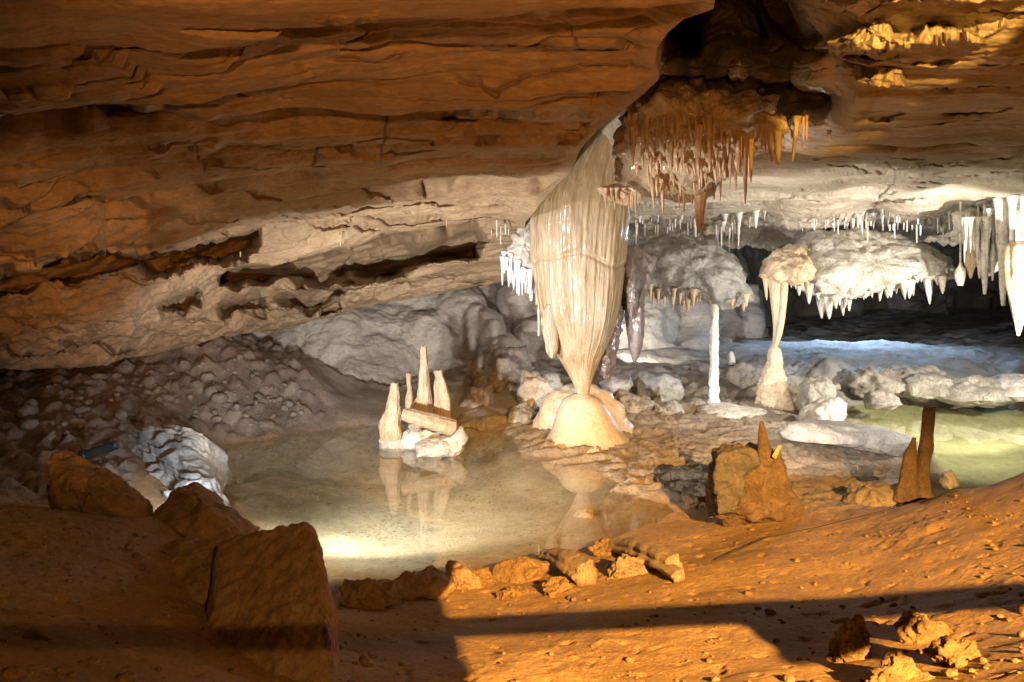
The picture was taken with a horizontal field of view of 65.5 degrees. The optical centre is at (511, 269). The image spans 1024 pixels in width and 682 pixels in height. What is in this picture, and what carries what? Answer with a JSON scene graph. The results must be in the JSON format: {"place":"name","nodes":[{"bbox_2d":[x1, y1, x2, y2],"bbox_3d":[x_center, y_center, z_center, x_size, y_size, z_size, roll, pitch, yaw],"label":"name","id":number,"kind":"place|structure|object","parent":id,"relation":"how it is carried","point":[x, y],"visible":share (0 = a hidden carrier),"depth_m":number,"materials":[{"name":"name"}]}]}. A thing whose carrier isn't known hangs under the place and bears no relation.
{"place":"outdoors","nodes":[
{"label":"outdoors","id":0,"kind":"place"},
{"bbox_2d":[0,0,714,370],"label":"cave ceiling","id":1,"kind":"structure","parent":0,"point":[164,164],"depth_m":4.85,"materials":[{"name":"stone"}]},
{"bbox_2d":[0,307,1023,681],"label":"ground","id":2,"kind":"structure","parent":0,"point":[346,487],"depth_m":5.89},
{"bbox_2d":[15,405,38,418],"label":"cobble","id":3,"kind":"object","parent":2,"relation":"on","point":[25,411],"visible":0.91,"depth_m":8.12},
{"bbox_2d":[20,419,38,430],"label":"cobble","id":4,"kind":"object","parent":2,"relation":"on","point":[28,424],"visible":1,"depth_m":7.64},
{"bbox_2d":[22,399,37,406],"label":"cobble","id":5,"kind":"object","parent":2,"relation":"on","point":[33,402],"visible":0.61,"depth_m":8.47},
{"bbox_2d":[60,421,68,427],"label":"cobble","id":6,"kind":"object","parent":2,"relation":"on","point":[65,424],"visible":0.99,"depth_m":7.74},
{"bbox_2d":[68,418,86,429],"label":"cobble","id":7,"kind":"object","parent":2,"relation":"on","point":[76,423],"visible":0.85,"depth_m":7.79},
{"bbox_2d":[74,406,92,413],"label":"cobble","id":8,"kind":"object","parent":2,"relation":"on","point":[82,409],"visible":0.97,"depth_m":8.28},
{"bbox_2d":[83,379,97,384],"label":"cobble","id":9,"kind":"object","parent":2,"relation":"on","point":[90,382],"visible":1,"depth_m":9.22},
{"bbox_2d":[77,440,118,459],"bbox_3d":[-3.582,1.573,6.900,0.341,0.190,0.102,0,0,0],"label":"spotlight","id":10,"kind":"object","parent":2,"relation":"on","point":[103,448],"visible":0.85,"depth_m":6.87,"materials":[{"name":"metal"}]},
{"bbox_2d":[45,450,152,516],"bbox_3d":[-2.288,1.263,4.429,0.533,0.571,1.276,0,0,-27],"label":"boulder","id":11,"kind":"object","parent":2,"relation":"on","point":[75,482],"visible":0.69,"depth_m":4.00,"materials":[{"name":"stone"}]},
{"bbox_2d":[91,373,107,379],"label":"cobble","id":12,"kind":"object","parent":2,"relation":"on","point":[98,376],"visible":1,"depth_m":9.29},
{"bbox_2d":[114,409,127,419],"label":"cobble","id":13,"kind":"object","parent":2,"relation":"on","point":[120,414],"visible":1,"depth_m":8.12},
{"bbox_2d":[131,415,141,421],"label":"cobble","id":14,"kind":"object","parent":2,"relation":"on","point":[134,417],"visible":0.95,"depth_m":8.25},
{"bbox_2d":[159,394,175,401],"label":"cobble","id":15,"kind":"object","parent":2,"relation":"on","point":[169,398],"visible":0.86,"depth_m":9.26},
{"bbox_2d":[128,425,232,506],"bbox_3d":[-3.211,2.050,7.211,1.690,1.211,2.954,0,0,-15],"label":"flowstone","id":16,"kind":"object","parent":2,"relation":"on","point":[175,456],"visible":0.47,"depth_m":7.16,"materials":[{"name":"stone"}]},
{"bbox_2d":[178,362,187,368],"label":"cobble","id":17,"kind":"object","parent":2,"relation":"on","point":[182,365],"visible":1,"depth_m":10.24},
{"bbox_2d":[161,537,226,605],"bbox_3d":[-1.416,1.318,3.462,0.324,0.324,1.000,0,0,-35],"label":"boulder","id":18,"kind":"object","parent":2,"relation":"on","point":[191,560],"visible":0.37,"depth_m":3.27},
{"bbox_2d":[151,482,259,540],"bbox_3d":[-1.635,1.374,4.261,0.550,0.477,1.193,0,0,-24],"label":"boulder","id":19,"kind":"object","parent":2,"relation":"on","point":[197,510],"visible":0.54,"depth_m":3.87,"materials":[{"name":"stone"}]},
{"bbox_2d":[200,372,215,380],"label":"cobble","id":20,"kind":"object","parent":2,"relation":"on","point":[208,376],"visible":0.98,"depth_m":10.10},
{"bbox_2d":[204,386,217,396],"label":"cobble","id":21,"kind":"object","parent":2,"relation":"on","point":[209,391],"visible":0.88,"depth_m":9.76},
{"bbox_2d":[211,415,221,422],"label":"cobble","id":22,"kind":"object","parent":2,"relation":"on","point":[216,419],"visible":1,"depth_m":9.37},
{"bbox_2d":[211,393,228,403],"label":"cobble","id":23,"kind":"object","parent":2,"relation":"on","point":[219,398],"visible":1,"depth_m":9.63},
{"bbox_2d":[206,522,339,681],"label":"boulder","id":24,"kind":"object","parent":2,"relation":"on","point":[271,606],"visible":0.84,"depth_m":2.91,"materials":[{"name":"stone"}]},
{"bbox_2d":[282,400,293,406],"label":"cobble","id":25,"kind":"object","parent":2,"relation":"on","point":[288,403],"visible":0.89,"depth_m":10.19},
{"bbox_2d":[338,577,401,608],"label":"rock","id":26,"kind":"object","parent":2,"relation":"on","point":[368,593],"visible":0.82,"depth_m":4.25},
{"bbox_2d":[408,423,420,432],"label":"rock","id":27,"kind":"object","parent":2,"relation":"on","point":[413,428],"visible":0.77,"depth_m":8.69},
{"bbox_2d":[379,565,456,600],"bbox_3d":[-0.554,1.840,4.575,0.466,0.219,0.365,0,0,0],"label":"rock","id":28,"kind":"object","parent":2,"relation":"on","point":[430,582],"visible":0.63,"depth_m":4.51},
{"bbox_2d":[0,490,1023,681],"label":"mud crumbs","id":29,"kind":"object","parent":2,"relation":"on","point":[16,672],"visible":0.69,"depth_m":2.90,"materials":[{"name":"soil"}]},
{"bbox_2d":[496,585,528,599],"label":"rock","id":30,"kind":"object","parent":2,"relation":"on","point":[512,591],"visible":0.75,"depth_m":4.44,"materials":[{"name":"stone"}]},
{"bbox_2d":[517,370,562,409],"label":"boulder","id":31,"kind":"object","parent":2,"relation":"on","point":[535,388],"visible":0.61,"depth_m":10.57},
{"bbox_2d":[542,576,572,597],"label":"rock","id":32,"kind":"object","parent":2,"relation":"on","point":[552,586],"visible":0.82,"depth_m":4.42,"materials":[{"name":"stone"}]},
{"bbox_2d":[537,548,597,585],"bbox_3d":[0.297,1.807,4.925,0.160,0.270,0.803,0,0,-19],"label":"broken stalactite","id":33,"kind":"object","parent":2,"relation":"on","point":[578,569],"visible":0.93,"depth_m":4.66},
{"bbox_2d":[532,383,633,453],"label":"stalagmite dome","id":34,"kind":"structure","parent":2,"relation":"on","point":[568,415],"depth_m":8.98,"materials":[{"name":"stone"}]},
{"bbox_2d":[573,509,592,518],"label":"rock","id":35,"kind":"object","parent":2,"relation":"on","point":[584,513],"visible":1,"depth_m":6.60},
{"bbox_2d":[599,375,632,395],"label":"boulder","id":36,"kind":"object","parent":2,"relation":"on","point":[613,384],"visible":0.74,"depth_m":11.06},
{"bbox_2d":[606,553,648,579],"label":"rock","id":37,"kind":"object","parent":2,"relation":"on","point":[623,565],"visible":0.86,"depth_m":4.71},
{"bbox_2d":[609,537,683,577],"bbox_3d":[0.802,1.778,4.982,0.152,0.313,0.975,0,0,-15],"label":"broken stalactite","id":38,"kind":"object","parent":2,"relation":"on","point":[654,555],"visible":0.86,"depth_m":4.83},
{"bbox_2d":[636,370,684,400],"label":"boulder","id":39,"kind":"object","parent":2,"relation":"on","point":[653,385],"visible":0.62,"depth_m":11.38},
{"bbox_2d":[645,562,684,581],"bbox_3d":[0.847,1.751,4.655,0.081,0.194,0.589,0,0,-14],"label":"broken stalactite","id":40,"kind":"object","parent":2,"relation":"on","point":[674,572],"visible":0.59,"depth_m":4.42},
{"bbox_2d":[682,494,705,509],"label":"rock","id":41,"kind":"object","parent":2,"relation":"on","point":[691,501],"visible":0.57,"depth_m":6.50,"materials":[{"name":"stone"}]},
{"bbox_2d":[681,394,708,405],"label":"boulder","id":42,"kind":"object","parent":2,"relation":"on","point":[696,399],"visible":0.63,"depth_m":11.29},
{"bbox_2d":[727,351,734,364],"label":"stalagmite","id":43,"kind":"object","parent":2,"relation":"on","point":[731,359],"visible":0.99,"depth_m":12.85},
{"bbox_2d":[705,421,803,526],"bbox_3d":[1.794,1.554,6.007,0.734,0.862,0.735,0,0,0],"label":"stalagmite stump","id":44,"kind":"object","parent":2,"relation":"on","point":[747,484],"visible":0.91,"depth_m":5.72,"materials":[{"name":"stone"}]},
{"bbox_2d":[754,346,794,410],"bbox_3d":[3.745,1.544,11.431,0.586,0.904,0.630,0,0,14],"label":"stalagmite","id":45,"kind":"object","parent":2,"relation":"on","point":[773,389],"visible":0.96,"depth_m":11.25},
{"bbox_2d":[797,396,846,420],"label":"boulder","id":46,"kind":"object","parent":2,"relation":"on","point":[828,408],"visible":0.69,"depth_m":9.99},
{"bbox_2d":[718,490,957,559],"bbox_3d":[2.033,1.618,5.179,1.834,0.309,0.383,0,0,-18],"label":"cable","id":47,"kind":"object","parent":2,"relation":"on","point":[835,522],"visible":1,"depth_m":5.33,"materials":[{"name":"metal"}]},
{"bbox_2d":[779,419,917,456],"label":"rimstone slab","id":48,"kind":"structure","parent":2,"relation":"on","point":[878,440],"depth_m":8.36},
{"bbox_2d":[826,613,871,662],"bbox_3d":[1.209,1.356,2.828,0.150,0.244,0.204,0,0,45],"label":"rock","id":49,"kind":"object","parent":2,"relation":"on","point":[849,641],"visible":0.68,"depth_m":2.79,"materials":[{"name":"stone"}]},
{"bbox_2d":[842,480,898,506],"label":"rock","id":50,"kind":"object","parent":2,"relation":"on","point":[876,493],"visible":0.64,"depth_m":6.39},
{"bbox_2d":[839,365,905,397],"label":"boulder","id":51,"kind":"object","parent":2,"relation":"on","point":[859,382],"visible":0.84,"depth_m":11.72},
{"bbox_2d":[865,648,935,681],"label":"rock","id":52,"kind":"object","parent":2,"relation":"on","point":[897,665],"visible":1,"depth_m":2.36,"materials":[{"name":"stone"}]},
{"bbox_2d":[892,437,919,503],"bbox_3d":[3.114,1.578,6.298,0.219,0.496,0.206,0,0,0],"label":"stalagmite","id":53,"kind":"object","parent":2,"relation":"on","point":[906,491],"visible":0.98,"depth_m":6.26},
{"bbox_2d":[903,406,934,504],"bbox_3d":[3.261,1.473,6.299,0.257,0.775,0.256,0,0,-37],"label":"stalagmite","id":54,"kind":"object","parent":2,"relation":"on","point":[925,448],"visible":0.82,"depth_m":6.26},
{"bbox_2d":[891,365,953,401],"bbox_3d":[6.087,1.715,11.891,1.033,0.568,1.288,0,0,0],"label":"boulder","id":55,"kind":"object","parent":2,"relation":"on","point":[926,383],"visible":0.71,"depth_m":11.44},
{"bbox_2d":[893,609,953,644],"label":"rock","id":56,"kind":"object","parent":2,"relation":"on","point":[915,628],"visible":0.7,"depth_m":2.84,"materials":[{"name":"stone"}]},
{"bbox_2d":[939,469,958,489],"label":"rock","id":57,"kind":"object","parent":2,"relation":"on","point":[948,479],"visible":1,"depth_m":6.46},
{"bbox_2d":[920,633,980,667],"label":"rock","id":58,"kind":"object","parent":2,"relation":"on","point":[953,650],"visible":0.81,"depth_m":2.41,"materials":[{"name":"stone"}]},
{"bbox_2d":[937,375,1017,407],"bbox_3d":[6.620,1.752,11.466,1.136,0.481,1.312,0,0,0],"label":"boulder","id":59,"kind":"object","parent":2,"relation":"on","point":[971,391],"visible":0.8,"depth_m":11.12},
{"bbox_2d":[990,373,1023,401],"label":"boulder","id":60,"kind":"object","parent":2,"relation":"on","point":[1013,385],"visible":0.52,"depth_m":11.12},
{"bbox_2d":[253,237,1009,385],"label":"cave wall","id":61,"kind":"structure","parent":0,"point":[381,343],"depth_m":13.17,"materials":[{"name":"grey stone"}]},
{"bbox_2d":[599,0,1023,250],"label":"cave ceiling","id":62,"kind":"structure","parent":0,"point":[916,107],"depth_m":5.83,"materials":[{"name":"stone"}]},
{"bbox_2d":[499,218,534,300],"bbox_3d":[0.096,-0.216,9.922,0.510,1.223,0.418,0,0,0],"label":"stalactite fringe","id":63,"kind":"object","parent":62,"relation":"hanging from","point":[515,261],"visible":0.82,"depth_m":9.81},
{"bbox_2d":[530,129,656,393],"bbox_3d":[0.962,-0.058,9.174,1.523,3.076,0.933,0,0,0],"label":"giant stalactite","id":64,"kind":"object","parent":62,"relation":"hanging from","point":[593,271],"visible":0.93,"depth_m":8.88},
{"bbox_2d":[596,183,641,214],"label":"drapery bank","id":65,"kind":"structure","parent":62,"relation":"hanging from","point":[619,193],"depth_m":7.40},
{"bbox_2d":[635,235,753,312],"bbox_3d":[2.565,0.044,11.596,1.809,1.120,1.298,0,0,0],"label":"flowstone shelf","id":66,"kind":"object","parent":62,"relation":"hanging from","point":[693,268],"visible":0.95,"depth_m":11.19,"materials":[{"name":"stone"}]},
{"bbox_2d":[612,81,780,230],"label":"drapery bank","id":67,"kind":"structure","parent":62,"relation":"hanging from","point":[683,142],"depth_m":5.38,"materials":[{"name":"stone"}]},
{"bbox_2d":[737,221,739,248],"bbox_3d":[3.338,-0.505,11.740,0.033,0.412,0.033,0,0,-14],"label":"soda straw","id":68,"kind":"object","parent":62,"relation":"hanging from","point":[738,232],"visible":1,"depth_m":11.73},
{"bbox_2d":[735,212,742,231],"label":"stalactite","id":69,"kind":"object","parent":62,"relation":"hanging from","point":[739,216],"visible":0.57,"depth_m":11.91},
{"bbox_2d":[752,210,759,227],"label":"stalactite","id":70,"kind":"object","parent":62,"relation":"hanging from","point":[755,215],"visible":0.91,"depth_m":11.94},
{"bbox_2d":[754,111,788,164],"bbox_3d":[1.628,-0.826,5.005,0.224,0.343,0.206,0,0,0],"label":"stalactite cluster","id":71,"kind":"object","parent":62,"relation":"hanging from","point":[768,126],"visible":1,"depth_m":4.95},
{"bbox_2d":[792,115,802,161],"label":"stalactite","id":72,"kind":"object","parent":62,"relation":"hanging from","point":[797,119],"visible":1,"depth_m":4.99},
{"bbox_2d":[801,116,805,148],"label":"stalactite","id":73,"kind":"object","parent":62,"relation":"hanging from","point":[803,123],"visible":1,"depth_m":4.99},
{"bbox_2d":[804,115,808,140],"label":"stalactite","id":74,"kind":"object","parent":62,"relation":"hanging from","point":[806,120],"visible":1,"depth_m":4.99},
{"bbox_2d":[855,214,861,227],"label":"stalactite","id":75,"kind":"object","parent":62,"relation":"hanging from","point":[858,216],"visible":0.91,"depth_m":12.05},
{"bbox_2d":[788,225,954,318],"bbox_3d":[5.242,0.015,12.008,2.798,1.418,1.463,0,0,0],"label":"flowstone shelf","id":76,"kind":"object","parent":62,"relation":"hanging from","point":[850,264],"visible":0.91,"depth_m":11.54,"materials":[{"name":"stone"}]},
{"bbox_2d":[758,243,816,346],"bbox_3d":[3.909,0.360,11.402,0.776,1.481,0.907,0,0,0],"label":"stalactite cluster","id":77,"kind":"object","parent":76,"relation":"hanging from","point":[782,268],"visible":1,"depth_m":11.21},
{"bbox_2d":[870,212,876,228],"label":"stalactite","id":78,"kind":"object","parent":62,"relation":"hanging from","point":[873,215],"visible":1,"depth_m":12.11},
{"bbox_2d":[954,202,965,285],"bbox_3d":[6.145,-0.352,10.891,0.133,1.145,0.126,0,0,-30],"label":"stalactite","id":79,"kind":"object","parent":62,"relation":"hanging from","point":[960,273],"visible":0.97,"depth_m":10.89},
{"bbox_2d":[960,217,964,261],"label":"stalactite","id":80,"kind":"object","parent":62,"relation":"hanging from","point":[963,230],"visible":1,"depth_m":10.64},
{"bbox_2d":[963,217,968,247],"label":"stalactite","id":81,"kind":"object","parent":62,"relation":"hanging from","point":[965,219],"visible":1,"depth_m":10.59},
{"bbox_2d":[968,216,974,252],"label":"stalactite","id":82,"kind":"object","parent":62,"relation":"hanging from","point":[970,222],"visible":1,"depth_m":10.57},
{"bbox_2d":[972,216,975,250],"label":"stalactite","id":83,"kind":"object","parent":62,"relation":"hanging from","point":[973,236],"visible":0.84,"depth_m":10.67},
{"bbox_2d":[951,206,997,275],"bbox_3d":[6.526,-0.392,10.990,0.587,0.978,0.662,0,0,-26],"label":"flowstone mass","id":84,"kind":"object","parent":62,"relation":"hanging from","point":[955,215],"visible":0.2,"depth_m":10.99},
{"bbox_2d":[963,213,976,277],"bbox_3d":[6.279,-0.328,10.900,0.163,0.894,0.164,0,0,0],"label":"stalactite","id":85,"kind":"object","parent":84,"relation":"hanging from","point":[970,263],"visible":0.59,"depth_m":10.87},
{"bbox_2d":[975,204,995,293],"bbox_3d":[6.369,-0.274,10.720,0.240,1.219,0.153,0,0,38],"label":"stalactite","id":86,"kind":"object","parent":84,"relation":"hanging from","point":[983,266],"visible":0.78,"depth_m":10.68},
{"bbox_2d":[975,216,981,262],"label":"stalactite","id":87,"kind":"object","parent":62,"relation":"hanging from","point":[978,219],"visible":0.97,"depth_m":10.63},
{"bbox_2d":[981,216,992,260],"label":"stalactite","id":88,"kind":"object","parent":62,"relation":"hanging from","point":[987,220],"visible":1,"depth_m":10.53},
{"bbox_2d":[985,208,993,237],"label":"stalactite","id":89,"kind":"object","parent":62,"relation":"hanging from","point":[989,211],"visible":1,"depth_m":10.51},
{"bbox_2d":[992,197,1008,305],"bbox_3d":[6.393,-0.243,10.399,0.226,1.437,0.188,0,0,0],"label":"stalactite","id":90,"kind":"object","parent":62,"relation":"hanging from","point":[1001,220],"visible":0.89,"depth_m":10.36},
{"bbox_2d":[981,201,1023,240],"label":"flowstone mass","id":91,"kind":"object","parent":62,"relation":"hanging from","point":[1017,230],"visible":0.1,"depth_m":10.60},
{"bbox_2d":[991,207,994,242],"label":"stalactite","id":92,"kind":"object","parent":91,"relation":"hanging from","point":[993,230],"visible":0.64,"depth_m":10.70},
{"bbox_2d":[1006,194,1019,241],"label":"stalactite","id":93,"kind":"object","parent":62,"relation":"hanging from","point":[1012,200],"visible":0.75,"depth_m":10.17},
{"bbox_2d":[1002,241,1023,335],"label":"stalactite","id":94,"kind":"object","parent":93,"relation":"hanging from","point":[1013,264],"visible":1,"depth_m":9.94},
{"bbox_2d":[1018,195,1023,237],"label":"stalactite","id":95,"kind":"object","parent":62,"relation":"hanging from","point":[1021,200],"visible":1,"depth_m":10.18},
{"label":"water","id":96,"kind":"structure","parent":0,"visible":0},
{"bbox_2d":[378,433,403,452],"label":"rock","id":97,"kind":"object","parent":96,"relation":"in","point":[393,446],"visible":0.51,"depth_m":8.88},
{"bbox_2d":[378,382,401,440],"bbox_3d":[-1.354,1.579,8.901,0.230,0.640,0.235,0,0,-34],"label":"broken stalagmite","id":98,"kind":"object","parent":97,"relation":"on","point":[389,427],"visible":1,"depth_m":8.85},
{"bbox_2d":[401,429,422,450],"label":"rock","id":99,"kind":"object","parent":96,"relation":"on","point":[409,439],"visible":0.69,"depth_m":8.84,"materials":[{"name":"stone"}]},
{"bbox_2d":[415,426,467,460],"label":"rock","id":100,"kind":"object","parent":96,"relation":"in","point":[436,448],"visible":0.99,"depth_m":8.48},
{"bbox_2d":[401,408,457,435],"bbox_3d":[-0.903,1.668,8.690,0.631,0.295,0.174,0,0,10],"label":"broken stalagmite","id":101,"kind":"object","parent":100,"relation":"on","point":[444,425],"visible":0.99,"depth_m":8.64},
{"bbox_2d":[415,428,445,442],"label":"rock","id":102,"kind":"object","parent":100,"relation":"on","point":[426,433],"visible":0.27,"depth_m":8.88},
{"bbox_2d":[405,372,412,407],"bbox_3d":[-1.187,1.430,9.149,0.103,0.493,0.081,0,0,0],"label":"broken stalagmite","id":103,"kind":"object","parent":102,"relation":"on","point":[409,399],"visible":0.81,"depth_m":9.13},
{"bbox_2d":[410,346,433,412],"bbox_3d":[-1.037,1.269,9.097,0.275,0.797,0.218,0,0,0],"label":"broken stalagmite","id":104,"kind":"object","parent":102,"relation":"on","point":[422,401],"visible":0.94,"depth_m":9.07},
{"bbox_2d":[434,369,450,417],"bbox_3d":[-0.782,1.419,9.066,0.205,0.568,0.160,0,0,16],"label":"broken stalagmite","id":105,"kind":"object","parent":102,"relation":"on","point":[442,402],"visible":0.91,"depth_m":9.00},
{"bbox_2d":[445,560,483,588],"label":"rock","id":106,"kind":"object","parent":96,"relation":"on","point":[466,576],"visible":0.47,"depth_m":4.71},
{"bbox_2d":[472,567,493,587],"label":"rock","id":107,"kind":"object","parent":106,"relation":"on","point":[487,579],"visible":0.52,"depth_m":4.75,"materials":[{"name":"stone"}]},
{"bbox_2d":[458,385,495,407],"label":"boulder","id":108,"kind":"object","parent":96,"relation":"in","point":[475,396],"visible":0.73,"depth_m":10.72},
{"bbox_2d":[456,405,507,431],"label":"boulder","id":109,"kind":"object","parent":96,"relation":"in","point":[481,418],"visible":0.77,"depth_m":10.12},
{"bbox_2d":[464,345,534,392],"bbox_3d":[-0.162,1.508,11.616,1.035,0.806,0.941,0,0,-36],"label":"boulder","id":110,"kind":"object","parent":96,"relation":"on","point":[500,369],"visible":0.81,"depth_m":11.31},
{"bbox_2d":[491,556,550,583],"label":"rock","id":111,"kind":"object","parent":96,"relation":"on","point":[520,569],"visible":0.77,"depth_m":4.88,"materials":[{"name":"stone"}]},
{"bbox_2d":[507,401,535,422],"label":"boulder","id":112,"kind":"object","parent":96,"relation":"in","point":[524,412],"visible":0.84,"depth_m":10.08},
{"bbox_2d":[588,537,617,556],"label":"rock","id":113,"kind":"object","parent":96,"relation":"on","point":[600,548],"visible":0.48,"depth_m":5.39,"materials":[{"name":"stone"}]},
{"bbox_2d":[614,388,654,413],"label":"boulder","id":114,"kind":"object","parent":96,"relation":"in","point":[633,403],"visible":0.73,"depth_m":10.71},
{"bbox_2d":[652,395,683,414],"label":"boulder","id":115,"kind":"object","parent":96,"relation":"in","point":[667,404],"visible":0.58,"depth_m":10.79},
{"bbox_2d":[696,402,767,419],"bbox_3d":[3.000,1.960,10.906,0.942,0.256,0.920,0,0,0],"label":"rimstone plate","id":116,"kind":"object","parent":96,"relation":"in","point":[727,410],"visible":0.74,"depth_m":10.67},
{"bbox_2d":[707,304,719,402],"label":"column","id":117,"kind":"structure","parent":116,"relation":"on","point":[713,384],"depth_m":11.15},
{"bbox_2d":[796,376,836,411],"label":"boulder","id":118,"kind":"object","parent":96,"relation":"on","point":[810,390],"visible":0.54,"depth_m":10.71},
{"bbox_2d":[863,390,902,410],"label":"boulder","id":119,"kind":"object","parent":96,"relation":"on","point":[885,400],"visible":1,"depth_m":10.85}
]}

